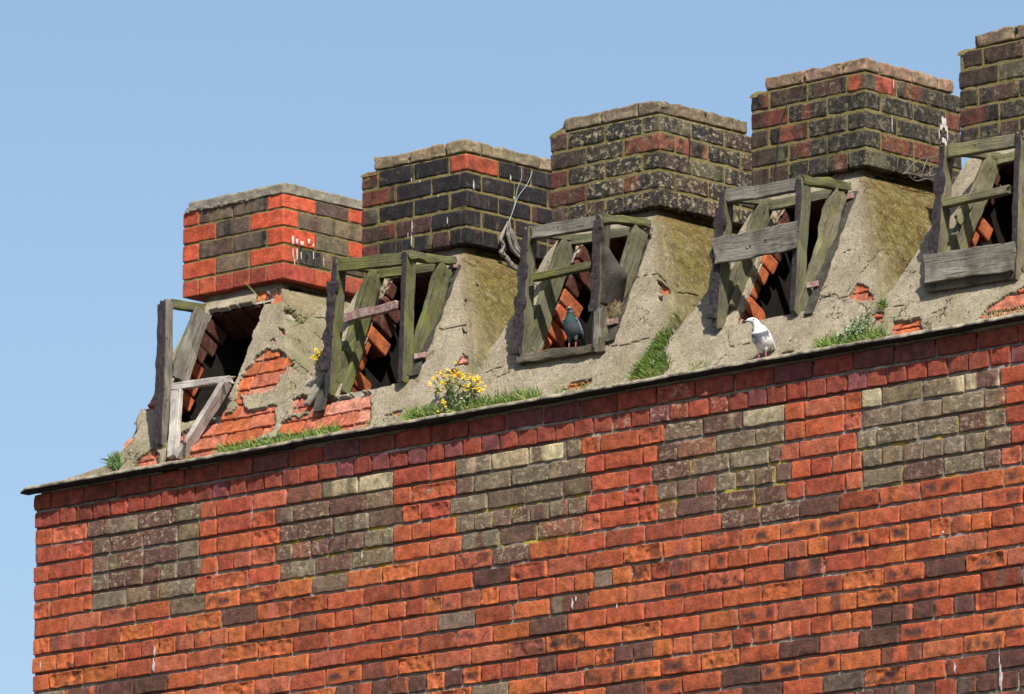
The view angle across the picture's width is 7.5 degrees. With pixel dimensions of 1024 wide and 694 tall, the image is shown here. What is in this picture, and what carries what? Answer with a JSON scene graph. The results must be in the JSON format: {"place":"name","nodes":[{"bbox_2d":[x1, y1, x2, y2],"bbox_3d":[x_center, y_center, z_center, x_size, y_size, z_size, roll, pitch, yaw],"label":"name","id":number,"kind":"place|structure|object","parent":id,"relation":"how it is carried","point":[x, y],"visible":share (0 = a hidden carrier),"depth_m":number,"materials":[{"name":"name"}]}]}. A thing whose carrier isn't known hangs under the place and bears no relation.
{"place":"outdoors","nodes":[
{"label":"outdoors","id":0,"kind":"place"},
{"bbox_2d":[0,0,1023,693],"label":"sky","id":1,"kind":"structure","parent":0,"point":[117,116],"materials":[{"name":"blue"}]},
{"label":"ground","id":2,"kind":"structure","parent":0,"visible":0},
{"bbox_2d":[20,25,1023,693],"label":"brick building","id":3,"kind":"structure","parent":2,"relation":"on","point":[796,511],"depth_m":36.22,"materials":[{"name":"brick"}]},
{"bbox_2d":[99,451,127,469],"bbox_3d":[-1.940,0.551,38.144,0.199,0.111,0.147,-10,-15,41],"label":"grass tuft","id":4,"kind":"object","parent":3,"relation":"on","point":[115,461],"visible":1,"depth_m":38.12,"materials":[{"name":"green plant"}]},
{"bbox_2d":[153,298,235,459],"bbox_3d":[-1.490,0.155,38.019,0.449,0.842,0.349,-10,-15,41],"label":"timber frame","id":5,"kind":"object","parent":3,"relation":"on","point":[168,402],"visible":1,"depth_m":38.05,"materials":[{"name":"wood"}]},
{"bbox_2d":[212,421,342,453],"bbox_3d":[-1.125,0.429,37.368,0.914,0.102,0.178,-10,-15,41],"label":"grass tuft","id":6,"kind":"object","parent":3,"relation":"on","point":[280,438],"visible":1,"depth_m":37.36,"materials":[{"name":"green plant"}]},
{"bbox_2d":[277,304,324,331],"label":"dry grass","id":7,"kind":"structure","parent":3,"relation":"on","point":[294,321],"depth_m":37.94,"materials":[{"name":"beige plant"}]},
{"bbox_2d":[310,348,322,371],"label":"ragwort","id":8,"kind":"object","parent":3,"relation":"on","point":[315,357],"visible":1,"depth_m":37.45,"materials":[{"name":"yellow plant"}]},
{"bbox_2d":[304,250,460,412],"bbox_3d":[-0.607,-0.058,37.380,0.717,0.758,0.438,-10,-15,41],"label":"timber frame","id":9,"kind":"object","parent":3,"relation":"on","point":[339,363],"visible":1,"depth_m":37.34,"materials":[{"name":"wood"}]},
{"bbox_2d":[365,414,402,426],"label":"grass tuft","id":10,"kind":"object","parent":3,"relation":"on","point":[381,420],"visible":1,"depth_m":36.96,"materials":[{"name":"beige plant"}]},
{"bbox_2d":[396,401,445,420],"bbox_3d":[-0.417,0.292,36.739,0.340,0.126,0.217,-10,-15,41],"label":"grass tuft","id":11,"kind":"object","parent":3,"relation":"on","point":[429,410],"visible":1,"depth_m":36.71,"materials":[{"name":"green plant"}]},
{"bbox_2d":[428,361,486,413],"bbox_3d":[-0.248,0.194,36.598,0.419,0.288,0.179,-10,-15,41],"label":"ragwort","id":12,"kind":"object","parent":3,"relation":"on","point":[450,385],"visible":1,"depth_m":36.59,"materials":[{"name":"yellow plant"}]},
{"bbox_2d":[466,349,489,371],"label":"dry grass","id":13,"kind":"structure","parent":3,"relation":"on","point":[475,366],"depth_m":36.73,"materials":[{"name":"beige plant"}]},
{"bbox_2d":[444,385,543,412],"bbox_3d":[-0.088,0.235,36.437,0.693,0.114,0.195,-10,-15,41],"label":"grass tuft","id":14,"kind":"object","parent":3,"relation":"on","point":[505,398],"visible":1,"depth_m":36.38,"materials":[{"name":"green plant"}]},
{"bbox_2d":[499,171,532,270],"bbox_3d":[0.024,-0.618,37.756,0.035,0.524,0.256,-10,-15,41],"label":"rag","id":15,"kind":"object","parent":3,"relation":"attached to","point":[514,247],"visible":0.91,"depth_m":37.69,"materials":[{"name":"grey fabric"}]},
{"bbox_2d":[556,382,588,393],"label":"grass tuft","id":16,"kind":"object","parent":3,"relation":"on","point":[572,388],"visible":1,"depth_m":36.15,"materials":[{"name":"beige plant"}]},
{"bbox_2d":[511,213,652,365],"bbox_3d":[0.359,-0.248,36.529,0.675,0.688,0.421,-10,-15,41],"label":"timber frame","id":17,"kind":"object","parent":3,"relation":"on","point":[612,280],"visible":1,"depth_m":36.44,"materials":[{"name":"wood"}]},
{"bbox_2d":[562,306,584,348],"bbox_3d":[0.290,-0.083,36.360,0.086,0.197,0.180,-5,-12,24],"label":"pigeon","id":18,"kind":"object","parent":17,"relation":"on","point":[573,329],"visible":1,"depth_m":36.31,"materials":[{"name":"grey"}]},
{"bbox_2d":[625,325,677,380],"bbox_3d":[0.668,0.028,35.877,0.295,0.297,0.225,-10,-15,41],"label":"grass tuft","id":19,"kind":"object","parent":3,"relation":"on","point":[645,363],"visible":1,"depth_m":35.87,"materials":[{"name":"green plant"}]},
{"bbox_2d":[656,302,685,331],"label":"dry grass","id":20,"kind":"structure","parent":3,"relation":"on","point":[678,314],"depth_m":35.97,"materials":[{"name":"beige plant"}]},
{"bbox_2d":[689,134,690,159],"bbox_3d":[0.839,-0.947,36.876,0.008,0.126,0.013,-10,-15,41],"label":"thin cable","id":21,"kind":"object","parent":3,"relation":"attached to","point":[690,146],"visible":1,"depth_m":36.88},
{"bbox_2d":[688,359,710,370],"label":"grass tuft","id":22,"kind":"object","parent":3,"relation":"on","point":[697,365],"visible":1,"depth_m":35.63,"materials":[{"name":"beige plant"}]},
{"bbox_2d":[746,317,775,357],"bbox_3d":[1.140,-0.031,35.338,0.100,0.191,0.182,-7,-13,30],"label":"pigeon","id":23,"kind":"object","parent":3,"relation":"on","point":[762,339],"visible":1,"depth_m":35.29,"materials":[{"name":"white"}]},
{"bbox_2d":[775,104,786,175],"bbox_3d":[1.249,-0.958,36.202,0.080,0.330,0.010,-10,-15,41],"label":"thin cable","id":24,"kind":"object","parent":3,"relation":"attached to","point":[778,140],"visible":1,"depth_m":36.21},
{"bbox_2d":[706,174,858,329],"bbox_3d":[1.244,-0.417,35.726,0.614,0.680,0.421,-10,-15,41],"label":"timber frame","id":25,"kind":"object","parent":3,"relation":"on","point":[750,245],"visible":1,"depth_m":35.63,"materials":[{"name":"wood"}]},
{"bbox_2d":[809,324,893,348],"bbox_3d":[1.523,-0.051,34.984,0.542,0.123,0.191,-10,-15,41],"label":"grass tuft","id":26,"kind":"object","parent":3,"relation":"on","point":[871,334],"visible":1,"depth_m":34.97,"materials":[{"name":"green plant"}]},
{"bbox_2d":[836,304,871,340],"bbox_3d":[1.556,-0.109,34.999,0.220,0.203,0.182,0,-11,0],"label":"chickweed","id":27,"kind":"object","parent":3,"relation":"on","point":[854,331],"visible":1,"depth_m":35.01,"materials":[{"name":"green plant"}]},
{"bbox_2d":[873,295,889,308],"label":"grass tuft","id":28,"kind":"object","parent":3,"relation":"on","point":[881,304],"visible":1,"depth_m":35.04,"materials":[{"name":"green plant"}]},
{"bbox_2d":[901,157,936,180],"bbox_3d":[1.883,-0.831,36.078,0.024,0.140,0.266,-10,-15,41],"label":"wire tangle","id":29,"kind":"object","parent":3,"relation":"hanging from","point":[915,175],"visible":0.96,"depth_m":36.08,"materials":[{"name":"grey metal"}]},
{"bbox_2d":[923,130,1023,293],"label":"timber frame","id":30,"kind":"object","parent":3,"relation":"on","point":[954,261],"visible":1,"depth_m":34.80,"materials":[{"name":"wood"}]},
{"bbox_2d":[985,305,1023,318],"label":"grass tuft","id":31,"kind":"object","parent":3,"relation":"on","point":[1000,311],"visible":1,"depth_m":34.46,"materials":[{"name":"beige plant"}]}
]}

